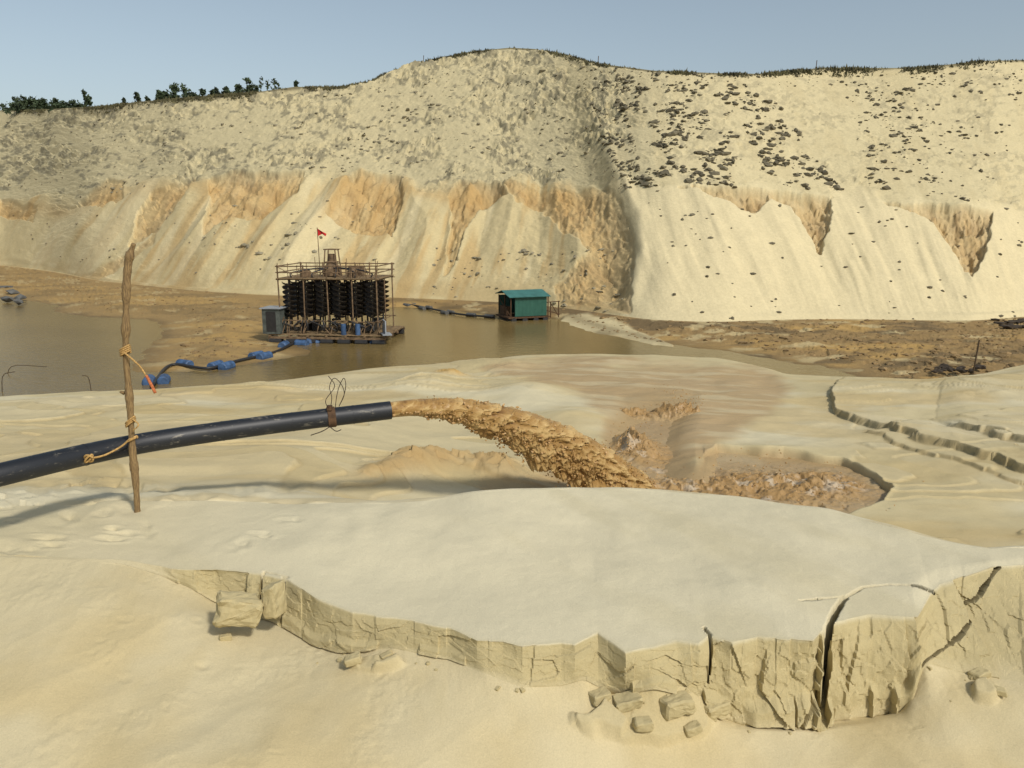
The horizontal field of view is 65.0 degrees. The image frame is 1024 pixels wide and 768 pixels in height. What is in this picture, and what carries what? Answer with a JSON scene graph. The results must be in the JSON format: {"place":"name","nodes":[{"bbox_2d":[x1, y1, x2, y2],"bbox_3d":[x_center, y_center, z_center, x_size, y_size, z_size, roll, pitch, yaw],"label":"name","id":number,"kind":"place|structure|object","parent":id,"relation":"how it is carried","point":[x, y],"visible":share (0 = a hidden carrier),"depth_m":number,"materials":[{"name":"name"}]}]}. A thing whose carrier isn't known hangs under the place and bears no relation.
{"place":"outdoors","nodes":[
{"label":"outdoors","id":0,"kind":"place"},
{"bbox_2d":[0,299,855,395],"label":"pond water","id":1,"kind":"structure","parent":0,"point":[68,350],"depth_m":41.79,"materials":[{"name":"brown liquid"}]},
{"bbox_2d":[141,340,293,387],"bbox_3d":[-13.671,-1.062,37.746,2.898,0.480,12.112,4,12,18],"label":"floating pipeline","id":2,"kind":"object","parent":1,"relation":"on","point":[161,378],"visible":0.9,"depth_m":36.32,"materials":[{"name":"blue plastic"}]},
{"bbox_2d":[259,228,404,344],"bbox_3d":[-9.894,-5.579,45.324,7.425,6.380,4.998,1,11,6],"label":"spiral separator rig","id":3,"kind":"object","parent":1,"relation":"in","point":[314,296],"visible":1,"depth_m":44.39,"materials":[{"name":"brown metal"}]},
{"bbox_2d":[294,339,371,345],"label":"blue barrels","id":4,"kind":"object","parent":1,"relation":"in","point":[303,342],"visible":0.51,"depth_m":43.27,"materials":[{"name":"blue plastic"}]},
{"bbox_2d":[403,303,494,317],"bbox_3d":[-5.569,-5.489,59.702,1.561,0.340,12.724,-9,14,-38],"label":"floating pipeline","id":5,"kind":"object","parent":1,"relation":"on","point":[452,311],"visible":0.82,"depth_m":57.61,"materials":[{"name":"black plastic"}]},
{"bbox_2d":[495,289,559,321],"bbox_3d":[1.147,-5.391,55.069,3.909,2.160,2.650,-5,12,-22],"label":"green hut","id":6,"kind":"object","parent":1,"relation":"on","point":[524,305],"visible":0.93,"depth_m":54.19,"materials":[{"name":"metal"}]},
{"bbox_2d":[0,265,1023,767],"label":"ground","id":7,"kind":"structure","parent":0,"point":[470,567],"depth_m":6.36,"materials":[{"name":"beige sand"}]},
{"bbox_2d":[0,286,26,304],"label":"mud sacks","id":8,"kind":"object","parent":7,"relation":"on","point":[18,300],"visible":0.97,"depth_m":67.31,"materials":[{"name":"grey fabric"}]},
{"bbox_2d":[84,243,156,512],"bbox_3d":[-3.542,0.097,7.224,0.644,2.689,0.227,-5,12,-22],"label":"wooden pole","id":9,"kind":"object","parent":7,"relation":"on","point":[125,350],"visible":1,"depth_m":7.24,"materials":[{"name":"brown wood"}]},
{"bbox_2d":[0,376,391,486],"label":"slurry pipe","id":10,"kind":"object","parent":9,"relation":"attached to","point":[45,464],"visible":0.98,"depth_m":7.84,"materials":[{"name":"plastic"}]},
{"bbox_2d":[391,398,658,488],"bbox_3d":[0.286,1.071,10.148,4.248,2.318,0.640,-9,14,-36],"label":"slurry jet","id":11,"kind":"object","parent":10,"relation":"attached to","point":[532,422],"visible":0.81,"depth_m":9.92},
{"bbox_2d":[392,382,923,510],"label":"slurry droplets","id":12,"kind":"object","parent":11,"relation":"attached to","point":[507,438],"visible":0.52,"depth_m":10.05},
{"bbox_2d":[1,340,979,391],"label":"twigs","id":13,"kind":"object","parent":7,"relation":"on","point":[91,390],"visible":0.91,"depth_m":32.82,"materials":[{"name":"brown wood"}]},
{"bbox_2d":[0,269,1023,377],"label":"mud lumps","id":14,"kind":"object","parent":7,"relation":"on","point":[942,340],"visible":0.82,"depth_m":42.55,"materials":[{"name":"brown soil"}]},
{"bbox_2d":[212,579,1007,736],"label":"sand blocks","id":15,"kind":"object","parent":7,"relation":"on","point":[239,609],"depth_m":5.44,"materials":[{"name":"beige sand"}]},
{"bbox_2d":[609,401,887,513],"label":"slurry pool","id":16,"kind":"structure","parent":7,"relation":"on","point":[871,491],"depth_m":12.04,"materials":[{"name":"brown liquid"}]},
{"bbox_2d":[930,318,1023,373],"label":"dark debris","id":17,"kind":"object","parent":7,"relation":"on","point":[942,367],"visible":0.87,"depth_m":34.20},
{"bbox_2d":[0,48,1023,321],"bbox_3d":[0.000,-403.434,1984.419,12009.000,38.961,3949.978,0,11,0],"label":"sand cliff","id":18,"kind":"structure","parent":0,"point":[418,214],"depth_m":72.64,"materials":[{"name":"beige sand"}]},
{"bbox_2d":[0,76,299,114],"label":"tree line","id":19,"kind":"object","parent":18,"relation":"on","point":[17,104],"visible":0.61,"depth_m":112.70,"materials":[{"name":"green plant"}]},
{"bbox_2d":[2,60,623,311],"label":"grey clods","id":20,"kind":"object","parent":18,"relation":"on","point":[410,162],"visible":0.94,"depth_m":83.53,"materials":[{"name":"grey soil"}]},
{"bbox_2d":[20,47,1023,115],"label":"grass","id":21,"kind":"structure","parent":18,"relation":"on","point":[852,69],"depth_m":84.68,"materials":[{"name":"green plant"}]},
{"bbox_2d":[589,67,1022,319],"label":"dark clods","id":22,"kind":"object","parent":18,"relation":"on","point":[777,157],"visible":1,"depth_m":68.20,"materials":[{"name":"soil"}]},
{"bbox_2d":[0,0,1023,109],"label":"sky","id":23,"kind":"structure","parent":0,"point":[111,50],"materials":[{"name":"blue"}]}
]}

